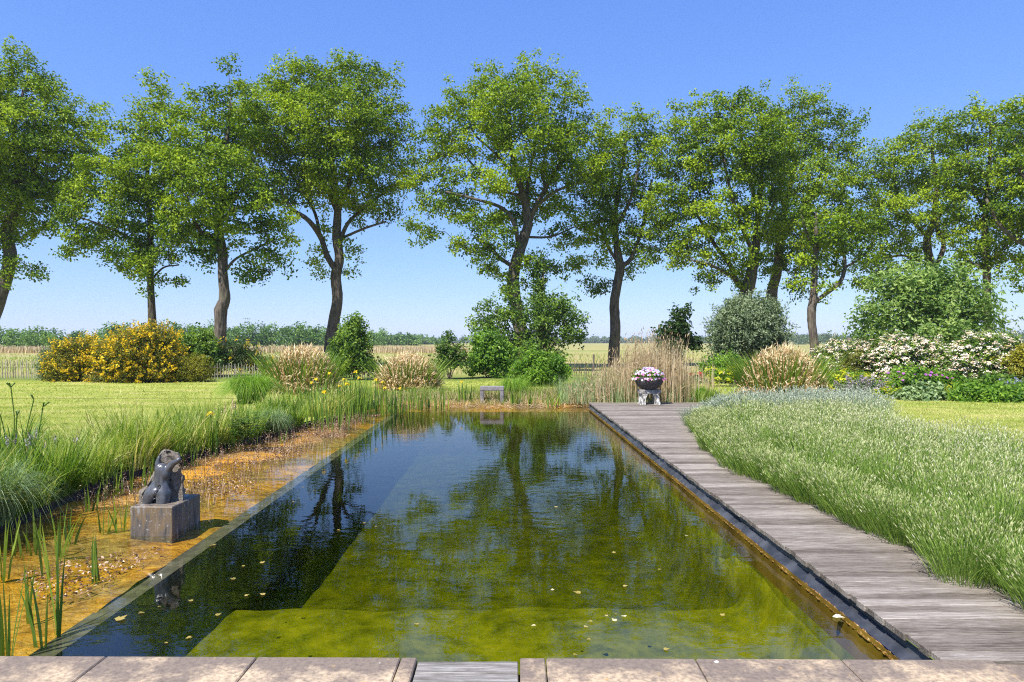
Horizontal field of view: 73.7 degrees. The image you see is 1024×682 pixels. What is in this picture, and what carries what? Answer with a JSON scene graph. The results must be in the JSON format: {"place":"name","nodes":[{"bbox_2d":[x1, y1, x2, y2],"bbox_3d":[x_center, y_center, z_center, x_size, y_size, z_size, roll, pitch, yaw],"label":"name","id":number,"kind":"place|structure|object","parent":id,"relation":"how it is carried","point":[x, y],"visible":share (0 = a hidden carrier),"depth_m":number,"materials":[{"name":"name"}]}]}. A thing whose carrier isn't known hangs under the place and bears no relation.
{"place":"outdoors","nodes":[
{"label":"outdoors","id":0,"kind":"place"},
{"bbox_2d":[0,380,374,439],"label":"lawn grass","id":1,"kind":"structure","parent":0,"point":[87,392],"depth_m":19.10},
{"bbox_2d":[209,367,288,403],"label":"fountain grass","id":2,"kind":"object","parent":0,"point":[245,386],"depth_m":17.68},
{"bbox_2d":[0,399,584,655],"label":"pond bed","id":3,"kind":"object","parent":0,"point":[76,608],"visible":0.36,"depth_m":6.18,"materials":[{"name":"soil"}]},
{"bbox_2d":[0,521,20,581],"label":"iris tuft","id":4,"kind":"object","parent":3,"relation":"on","point":[4,559],"visible":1,"depth_m":5.14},
{"bbox_2d":[0,558,31,655],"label":"iris tuft","id":5,"kind":"object","parent":3,"relation":"on","point":[5,645],"visible":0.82,"depth_m":3.83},
{"bbox_2d":[9,504,40,556],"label":"iris tuft","id":6,"kind":"object","parent":3,"relation":"on","point":[35,544],"visible":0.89,"depth_m":5.72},
{"bbox_2d":[19,574,47,648],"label":"iris tuft","id":7,"kind":"object","parent":3,"relation":"on","point":[30,616],"visible":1,"depth_m":3.99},
{"bbox_2d":[35,524,64,638],"bbox_3d":[-2.813,1.452,4.161,0.158,0.675,0.254,0,0,-34],"label":"iris tuft","id":8,"kind":"object","parent":3,"relation":"on","point":[58,616],"visible":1,"depth_m":4.14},
{"bbox_2d":[34,504,67,579],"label":"iris tuft","id":9,"kind":"object","parent":3,"relation":"on","point":[46,556],"visible":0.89,"depth_m":5.14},
{"bbox_2d":[47,499,83,557],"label":"iris tuft","id":10,"kind":"object","parent":3,"relation":"on","point":[59,543],"visible":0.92,"depth_m":5.68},
{"bbox_2d":[85,533,99,583],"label":"iris tuft","id":11,"kind":"object","parent":3,"relation":"on","point":[96,578],"visible":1,"depth_m":5.06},
{"bbox_2d":[130,494,199,543],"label":"plinth","id":12,"kind":"structure","parent":3,"relation":"on","point":[171,522],"depth_m":6.15,"materials":[{"name":"concrete"}]},
{"bbox_2d":[138,449,184,503],"bbox_3d":[-3.301,1.283,6.422,0.474,0.560,0.369,0,0,0],"label":"carved sculpture","id":13,"kind":"object","parent":12,"relation":"on","point":[165,485],"visible":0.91,"depth_m":6.31,"materials":[{"name":"stone"}]},
{"bbox_2d":[16,414,379,600],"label":"leaf litter","id":14,"kind":"object","parent":3,"relation":"on","point":[103,565],"visible":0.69,"depth_m":5.46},
{"bbox_2d":[75,410,371,512],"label":"bog sprouts","id":15,"kind":"object","parent":3,"relation":"on","point":[253,460],"visible":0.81,"depth_m":9.56,"materials":[{"name":"orange plant"}]},
{"bbox_2d":[227,411,262,444],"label":"lily plant","id":16,"kind":"object","parent":3,"relation":"on","point":[236,433],"visible":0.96,"depth_m":10.91,"materials":[{"name":"green plant"}]},
{"bbox_2d":[300,390,352,431],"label":"flag iris","id":17,"kind":"object","parent":3,"relation":"on","point":[318,417],"visible":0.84,"depth_m":13.42,"materials":[{"name":"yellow plant"}]},
{"bbox_2d":[318,370,372,413],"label":"flag iris","id":18,"kind":"object","parent":3,"relation":"on","point":[344,386],"visible":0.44,"depth_m":16.45,"materials":[{"name":"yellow plant"}]},
{"bbox_2d":[328,379,374,422],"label":"flag iris","id":19,"kind":"object","parent":3,"relation":"on","point":[355,406],"visible":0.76,"depth_m":14.94,"materials":[{"name":"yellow plant"}]},
{"bbox_2d":[348,377,399,415],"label":"flag iris","id":20,"kind":"object","parent":3,"relation":"on","point":[376,403],"visible":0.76,"depth_m":16.39,"materials":[{"name":"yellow plant"}]},
{"bbox_2d":[380,386,409,411],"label":"flag iris","id":21,"kind":"object","parent":3,"relation":"on","point":[395,401],"visible":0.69,"depth_m":17.16,"materials":[{"name":"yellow plant"}]},
{"bbox_2d":[408,385,430,409],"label":"flag iris","id":22,"kind":"object","parent":3,"relation":"on","point":[419,403],"visible":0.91,"depth_m":17.77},
{"bbox_2d":[348,371,618,405],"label":"marsh grass","id":23,"kind":"structure","parent":3,"relation":"on","point":[538,392],"depth_m":19.52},
{"bbox_2d":[0,352,839,374],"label":"meadow grass","id":24,"kind":"structure","parent":0,"point":[32,356],"depth_m":52.51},
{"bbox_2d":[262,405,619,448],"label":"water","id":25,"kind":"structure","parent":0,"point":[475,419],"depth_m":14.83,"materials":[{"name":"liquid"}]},
{"bbox_2d":[285,378,348,411],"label":"flag iris","id":26,"kind":"object","parent":25,"relation":"in","point":[310,393],"visible":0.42,"depth_m":15.13,"materials":[{"name":"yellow plant"}]},
{"bbox_2d":[0,342,933,659],"bbox_3d":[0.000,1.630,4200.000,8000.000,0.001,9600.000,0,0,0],"label":"ground","id":27,"kind":"structure","parent":0,"point":[588,350],"depth_m":63.40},
{"bbox_2d":[2,359,38,377],"bbox_3d":[-22.328,1.190,30.600,3.006,0.884,0.101,0,0,0],"label":"paling fence","id":28,"kind":"object","parent":27,"relation":"on","point":[17,369],"visible":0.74,"depth_m":30.59,"materials":[{"name":"beige wood"}]},
{"bbox_2d":[26,345,58,380],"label":"juniper bush","id":29,"kind":"object","parent":27,"relation":"on","point":[40,359],"visible":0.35,"depth_m":28.35,"materials":[{"name":"plant"}]},
{"bbox_2d":[0,33,115,317],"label":"oak tree","id":30,"kind":"object","parent":27,"relation":"on","point":[22,187],"visible":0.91,"depth_m":41.32,"materials":[{"name":"green plant"}]},
{"bbox_2d":[45,65,204,346],"bbox_3d":[-22.641,-6.988,39.495,9.938,17.775,6.111,0,0,0],"label":"oak tree","id":31,"kind":"object","parent":27,"relation":"on","point":[128,184],"visible":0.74,"depth_m":39.09,"materials":[{"name":"green plant"}]},
{"bbox_2d":[0,318,326,347],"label":"distant woodland","id":32,"kind":"object","parent":27,"relation":"on","point":[281,336],"visible":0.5,"depth_m":190.54,"materials":[{"name":"green plant"}]},
{"bbox_2d":[176,322,231,376],"bbox_3d":[-14.415,0.363,31.454,2.803,2.606,1.956,0,0,0],"label":"hazel bush","id":33,"kind":"object","parent":27,"relation":"on","point":[202,343],"visible":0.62,"depth_m":31.16,"materials":[{"name":"green plant"}]},
{"bbox_2d":[198,411,219,450],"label":"flag iris","id":34,"kind":"object","parent":27,"relation":"on","point":[215,438],"visible":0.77,"depth_m":10.42,"materials":[{"name":"yellow plant"}]},
{"bbox_2d":[127,52,303,368],"bbox_3d":[-16.309,-7.176,37.270,9.379,17.950,6.380,0,0,0],"label":"oak tree","id":35,"kind":"object","parent":27,"relation":"on","point":[223,199],"visible":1,"depth_m":37.30,"materials":[{"name":"green plant"}]},
{"bbox_2d":[0,344,468,352],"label":"reed band","id":36,"kind":"object","parent":27,"relation":"on","point":[376,349],"visible":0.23,"depth_m":98.96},
{"bbox_2d":[214,336,274,375],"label":"broom bush","id":37,"kind":"object","parent":27,"relation":"on","point":[239,352],"visible":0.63,"depth_m":32.66,"materials":[{"name":"green plant"}]},
{"bbox_2d":[0,398,538,533],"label":"bank edging","id":38,"kind":"object","parent":27,"relation":"on","point":[62,502],"visible":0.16,"depth_m":8.28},
{"bbox_2d":[203,47,426,354],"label":"oak tree","id":39,"kind":"object","parent":27,"relation":"on","point":[338,141],"visible":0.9,"depth_m":41.79,"materials":[{"name":"green plant"}]},
{"bbox_2d":[326,310,381,379],"bbox_3d":[-6.777,0.163,29.047,2.211,3.042,2.201,0,0,44],"label":"privet bush","id":40,"kind":"object","parent":27,"relation":"on","point":[352,335],"visible":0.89,"depth_m":28.61,"materials":[{"name":"green plant"}]},
{"bbox_2d":[320,325,448,346],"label":"distant woodland","id":41,"kind":"object","parent":27,"relation":"on","point":[381,337],"visible":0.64,"depth_m":303.26,"materials":[{"name":"green plant"}]},
{"bbox_2d":[428,329,470,378],"bbox_3d":[-2.719,0.536,29.945,1.676,2.259,1.342,0,0,30],"label":"hawthorn sapling","id":42,"kind":"object","parent":27,"relation":"on","point":[446,351],"visible":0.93,"depth_m":29.83,"materials":[{"name":"green plant"}]},
{"bbox_2d":[462,326,526,378],"bbox_3d":[-0.823,0.620,31.032,3.041,2.720,2.458,0,0,0],"label":"elder bush","id":43,"kind":"object","parent":27,"relation":"on","point":[491,354],"visible":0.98,"depth_m":30.52,"materials":[{"name":"green plant"}]},
{"bbox_2d":[392,48,628,366],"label":"oak tree","id":44,"kind":"object","parent":27,"relation":"on","point":[493,124],"visible":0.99,"depth_m":40.27,"materials":[{"name":"green plant"}]},
{"bbox_2d":[464,272,592,358],"bbox_3d":[0.933,-1.100,37.951,7.148,5.562,3.284,0,0,0],"label":"elder bush","id":45,"kind":"object","parent":27,"relation":"on","point":[559,311],"visible":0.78,"depth_m":37.60,"materials":[{"name":"green plant"}]},
{"bbox_2d":[525,251,554,348],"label":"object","id":46,"kind":"object","parent":27,"relation":"on","point":[540,282],"visible":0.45,"depth_m":39.77,"materials":[{"name":"green plant"}]},
{"bbox_2d":[449,334,712,342],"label":"distant treeline","id":47,"kind":"object","parent":27,"relation":"on","point":[595,339],"visible":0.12,"depth_m":859.38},
{"bbox_2d":[564,101,693,366],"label":"oak tree","id":48,"kind":"object","parent":27,"relation":"on","point":[606,210],"visible":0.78,"depth_m":43.59,"materials":[{"name":"green plant"}]},
{"bbox_2d":[650,301,708,366],"bbox_3d":[7.508,-0.087,30.938,2.467,3.501,1.964,0,0,34],"label":"young oak","id":49,"kind":"object","parent":27,"relation":"on","point":[681,326],"visible":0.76,"depth_m":30.74,"materials":[{"name":"green plant"}]},
{"bbox_2d":[642,78,812,356],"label":"oak tree","id":50,"kind":"object","parent":27,"relation":"on","point":[759,157],"visible":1,"depth_m":40.99,"materials":[{"name":"green plant"}]},
{"bbox_2d":[588,404,931,659],"bbox_3d":[3.751,1.815,10.700,3.498,0.370,14.560,0,0,0],"label":"pool liner","id":51,"kind":"object","parent":27,"relation":"on","point":[896,645],"visible":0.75,"depth_m":5.10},
{"bbox_2d":[589,409,899,659],"bbox_3d":[2.059,1.743,10.660,0.041,0.034,14.481,0,0,0],"label":"lime crust line","id":52,"kind":"object","parent":51,"relation":"attached to","point":[862,634],"visible":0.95,"depth_m":4.79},
{"bbox_2d":[589,403,1023,664],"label":"wooden deck","id":53,"kind":"structure","parent":27,"relation":"on","point":[897,590],"depth_m":4.95,"materials":[{"name":"wood"}]},
{"bbox_2d":[637,389,660,404],"bbox_3d":[3.520,1.407,17.550,0.530,0.383,0.400,0,0,0],"label":"planter stool","id":54,"kind":"object","parent":53,"relation":"on","point":[644,393],"visible":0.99,"depth_m":17.36,"materials":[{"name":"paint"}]},
{"bbox_2d":[634,376,662,389],"bbox_3d":[3.520,1.055,17.550,0.760,0.318,0.760,0,0,0],"label":"planter bowl","id":55,"kind":"object","parent":54,"relation":"on","point":[650,384],"visible":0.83,"depth_m":17.28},
{"bbox_2d":[631,366,666,381],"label":"petunia plant","id":56,"kind":"object","parent":55,"relation":"in","point":[654,373],"visible":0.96,"depth_m":17.36,"materials":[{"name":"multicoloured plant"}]},
{"bbox_2d":[738,74,883,305],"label":"oak tree","id":57,"kind":"object","parent":27,"relation":"on","point":[816,187],"visible":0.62,"depth_m":45.39,"materials":[{"name":"green plant"}]},
{"bbox_2d":[781,340,870,344],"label":"dune hill","id":58,"kind":"structure","parent":27,"relation":"on","point":[809,344],"depth_m":421.39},
{"bbox_2d":[781,331,882,344],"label":"dune scrub","id":59,"kind":"object","parent":58,"relation":"on","point":[802,339],"visible":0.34,"depth_m":430.11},
{"bbox_2d":[776,192,895,360],"bbox_3d":[18.334,-3.419,39.069,6.510,10.253,4.220,0,0,0],"label":"oak tree","id":60,"kind":"object","parent":27,"relation":"on","point":[835,236],"visible":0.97,"depth_m":38.79,"materials":[{"name":"green plant"}]},
{"bbox_2d":[683,395,1023,609],"bbox_3d":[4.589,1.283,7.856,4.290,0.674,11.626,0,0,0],"label":"lavender bed","id":61,"kind":"object","parent":27,"relation":"on","point":[964,510],"visible":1,"depth_m":6.75,"materials":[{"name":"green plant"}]},
{"bbox_2d":[675,384,901,424],"bbox_3d":[5.557,1.252,14.003,4.972,0.737,3.569,0,0,0],"label":"grey lavender bed","id":62,"kind":"object","parent":61,"relation":"on","point":[787,395],"visible":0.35,"depth_m":13.68,"materials":[{"name":"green plant"}]},
{"bbox_2d":[847,105,985,307],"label":"oak tree","id":63,"kind":"object","parent":27,"relation":"on","point":[896,202],"visible":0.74,"depth_m":46.41,"materials":[{"name":"green plant"}]},
{"bbox_2d":[842,249,1023,347],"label":"lilac shrub","id":64,"kind":"object","parent":27,"relation":"on","point":[937,291],"visible":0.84,"depth_m":30.28,"materials":[{"name":"green plant"}]},
{"bbox_2d":[928,90,1023,331],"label":"oak tree","id":65,"kind":"object","parent":27,"relation":"on","point":[983,248],"visible":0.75,"depth_m":42.76,"materials":[{"name":"green plant"}]},
{"bbox_2d":[983,93,1023,295],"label":"oak tree","id":66,"kind":"object","parent":27,"relation":"on","point":[1014,219],"visible":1,"depth_m":39.90,"materials":[{"name":"green plant"}]},
{"bbox_2d":[999,664,1023,681],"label":"coping stone","id":67,"kind":"object","parent":27,"relation":"on","point":[1017,671],"visible":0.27,"depth_m":3.36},
{"bbox_2d":[156,428,855,674],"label":"pool floor","id":68,"kind":"structure","parent":0,"point":[476,557],"depth_m":7.83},
{"bbox_2d":[29,428,400,657],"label":"pool wall","id":69,"kind":"structure","parent":68,"relation":"on","point":[281,533],"depth_m":6.71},
{"bbox_2d":[401,410,898,681],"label":"pool side wall","id":70,"kind":"structure","parent":68,"relation":"on","point":[850,640],"depth_m":7.89,"materials":[{"name":"concrete"}]},
{"bbox_2d":[0,656,104,681],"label":"coping stone","id":71,"kind":"object","parent":70,"relation":"on","point":[44,668],"visible":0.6,"depth_m":3.35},
{"bbox_2d":[75,656,255,681],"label":"coping stone","id":72,"kind":"object","parent":70,"relation":"on","point":[171,669],"visible":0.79,"depth_m":3.33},
{"bbox_2d":[238,657,399,681],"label":"coping stone","id":73,"kind":"object","parent":70,"relation":"on","point":[304,669],"visible":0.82,"depth_m":3.33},
{"bbox_2d":[393,658,416,681],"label":"coping stone","id":74,"kind":"object","parent":70,"relation":"on","point":[406,670],"visible":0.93,"depth_m":3.33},
{"bbox_2d":[413,662,517,681],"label":"wooden step","id":75,"kind":"object","parent":70,"relation":"on","point":[466,671],"visible":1,"depth_m":3.33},
{"bbox_2d":[520,658,546,681],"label":"coping stone","id":76,"kind":"object","parent":70,"relation":"on","point":[532,669],"visible":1,"depth_m":3.32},
{"bbox_2d":[546,658,706,681],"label":"coping stone","id":77,"kind":"object","parent":70,"relation":"on","point":[613,670],"visible":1,"depth_m":3.32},
{"bbox_2d":[696,659,861,681],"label":"coping stone","id":78,"kind":"object","parent":70,"relation":"on","point":[770,670],"visible":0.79,"depth_m":3.32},
{"bbox_2d":[842,660,1022,681],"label":"coping stone","id":79,"kind":"object","parent":70,"relation":"on","point":[926,671],"visible":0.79,"depth_m":3.31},
{"bbox_2d":[277,379,737,396],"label":"lawn grass","id":80,"kind":"structure","parent":0,"point":[479,383],"depth_m":25.36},
{"bbox_2d":[0,381,1023,471],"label":"lawn","id":81,"kind":"structure","parent":0,"point":[919,409],"depth_m":17.51,"materials":[{"name":"plant"}]},
{"bbox_2d":[0,382,71,454],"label":"daylily clump","id":82,"kind":"object","parent":81,"relation":"on","point":[14,425],"visible":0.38,"depth_m":8.85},
{"bbox_2d":[0,454,79,529],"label":"sedge clump","id":83,"kind":"object","parent":81,"relation":"on","point":[6,516],"visible":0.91,"depth_m":6.09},
{"bbox_2d":[35,330,105,381],"bbox_3d":[-17.919,0.710,27.914,3.091,2.421,2.596,0,0,0],"label":"gorse bush","id":84,"kind":"object","parent":81,"relation":"on","point":[67,365],"visible":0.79,"depth_m":27.47,"materials":[{"name":"yellow plant"}]},
{"bbox_2d":[78,318,190,382],"bbox_3d":[-14.997,0.563,27.445,4.426,3.026,3.318,0,0,0],"label":"gorse bush","id":85,"kind":"object","parent":81,"relation":"on","point":[133,347],"visible":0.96,"depth_m":26.82,"materials":[{"name":"yellow plant"}]},
{"bbox_2d":[0,371,380,517],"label":"bank grass","id":86,"kind":"structure","parent":81,"relation":"on","point":[76,465],"depth_m":8.79,"materials":[{"name":"plant"}]},
{"bbox_2d":[167,352,217,382],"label":"tamarisk bush","id":87,"kind":"object","parent":81,"relation":"on","point":[192,370],"visible":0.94,"depth_m":27.23,"materials":[{"name":"green plant"}]},
{"bbox_2d":[259,403,297,432],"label":"sedge clump","id":88,"kind":"object","parent":81,"relation":"on","point":[281,418],"visible":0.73,"depth_m":12.19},
{"bbox_2d":[244,342,356,394],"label":"fountain grass","id":89,"kind":"object","parent":81,"relation":"on","point":[297,364],"visible":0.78,"depth_m":20.93,"materials":[{"name":"beige plant"}]},
{"bbox_2d":[360,348,455,391],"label":"fountain grass","id":90,"kind":"object","parent":81,"relation":"on","point":[410,370],"visible":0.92,"depth_m":21.97,"materials":[{"name":"beige plant"}]},
{"bbox_2d":[348,383,599,407],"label":"dead marsh grass","id":91,"kind":"structure","parent":81,"relation":"on","point":[495,402],"depth_m":18.84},
{"bbox_2d":[494,372,537,396],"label":"sedge clump","id":92,"kind":"object","parent":81,"relation":"on","point":[520,384],"visible":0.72,"depth_m":19.78,"materials":[{"name":"green plant"}]},
{"bbox_2d":[507,342,574,386],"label":"peony bush","id":93,"kind":"object","parent":81,"relation":"on","point":[536,365],"visible":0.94,"depth_m":24.49,"materials":[{"name":"green plant"}]},
{"bbox_2d":[545,368,698,403],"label":"young reeds","id":94,"kind":"object","parent":81,"relation":"on","point":[564,397],"visible":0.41,"depth_m":18.37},
{"bbox_2d":[563,325,723,403],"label":"dry reeds","id":95,"kind":"object","parent":81,"relation":"on","point":[671,370],"visible":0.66,"depth_m":18.51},
{"bbox_2d":[703,364,743,383],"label":"spurge plant","id":96,"kind":"object","parent":81,"relation":"on","point":[723,378],"visible":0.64,"depth_m":24.21,"materials":[{"name":"yellow plant"}]},
{"bbox_2d":[687,375,840,389],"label":"flower bed soil","id":97,"kind":"structure","parent":81,"relation":"on","point":[729,382],"depth_m":26.87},
{"bbox_2d":[694,348,748,383],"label":"elder shrub","id":98,"kind":"object","parent":97,"relation":"on","point":[719,361],"visible":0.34,"depth_m":26.27,"materials":[{"name":"green plant"}]},
{"bbox_2d":[701,287,800,363],"bbox_3d":[10.319,-0.369,29.990,3.834,4.072,3.682,0,0,-44],"label":"silver shrub","id":99,"kind":"object","parent":97,"relation":"on","point":[762,321],"visible":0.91,"depth_m":29.26,"materials":[{"name":"green plant"}]},
{"bbox_2d":[811,330,878,373],"bbox_3d":[12.550,0.674,25.967,2.726,2.286,2.419,0,0,-36],"label":"flowering viburnum","id":100,"kind":"object","parent":97,"relation":"on","point":[837,348],"visible":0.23,"depth_m":25.59,"materials":[{"name":"white plant"}]},
{"bbox_2d":[835,339,885,382],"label":"spirea shrub","id":101,"kind":"object","parent":97,"relation":"on","point":[853,367],"visible":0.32,"depth_m":24.28,"materials":[{"name":"green plant"}]},
{"bbox_2d":[852,329,951,383],"bbox_3d":[14.030,0.701,23.997,4.048,2.316,2.596,0,0,0],"label":"flowering viburnum","id":102,"kind":"object","parent":97,"relation":"on","point":[910,348],"visible":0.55,"depth_m":23.43,"materials":[{"name":"white plant"}]},
{"bbox_2d":[867,362,966,389],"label":"cranesbill plant","id":103,"kind":"object","parent":97,"relation":"on","point":[899,376],"visible":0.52,"depth_m":20.35,"materials":[{"name":"green plant"}]},
{"bbox_2d":[932,327,1023,381],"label":"flowering viburnum","id":104,"kind":"object","parent":97,"relation":"on","point":[970,355],"visible":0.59,"depth_m":21.92,"materials":[{"name":"white plant"}]},
{"bbox_2d":[963,367,1023,387],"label":"dark peony plant","id":105,"kind":"object","parent":97,"relation":"on","point":[995,375],"visible":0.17,"depth_m":20.32,"materials":[{"name":"green plant"}]},
{"bbox_2d":[990,343,1023,379],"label":"golden shrub","id":106,"kind":"object","parent":97,"relation":"on","point":[1016,363],"visible":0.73,"depth_m":20.40,"materials":[{"name":"yellow plant"}]},
{"bbox_2d":[713,339,853,396],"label":"fountain grass","id":107,"kind":"object","parent":81,"relation":"on","point":[772,368],"visible":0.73,"depth_m":17.94,"materials":[{"name":"beige plant"}]},
{"bbox_2d":[824,367,876,391],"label":"spurge plant","id":108,"kind":"object","parent":81,"relation":"on","point":[840,376],"visible":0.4,"depth_m":21.16,"materials":[{"name":"yellow plant"}]},
{"bbox_2d":[690,383,1023,445],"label":"lawn grass","id":109,"kind":"structure","parent":81,"relation":"on","point":[959,405],"depth_m":15.46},
{"bbox_2d":[833,372,894,395],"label":"catmint plant","id":110,"kind":"object","parent":81,"relation":"on","point":[861,383],"visible":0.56,"depth_m":19.99,"materials":[{"name":"plant"}]},
{"bbox_2d":[890,378,952,401],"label":"ladys mantle plant","id":111,"kind":"object","parent":81,"relation":"on","point":[933,391],"visible":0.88,"depth_m":18.75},
{"bbox_2d":[941,373,1023,402],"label":"leafy border plant","id":112,"kind":"object","parent":81,"relation":"on","point":[993,391],"visible":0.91,"depth_m":18.32,"materials":[{"name":"green plant"}]},
{"bbox_2d":[0,0,1023,655],"label":"sky","id":113,"kind":"structure","parent":0,"point":[891,58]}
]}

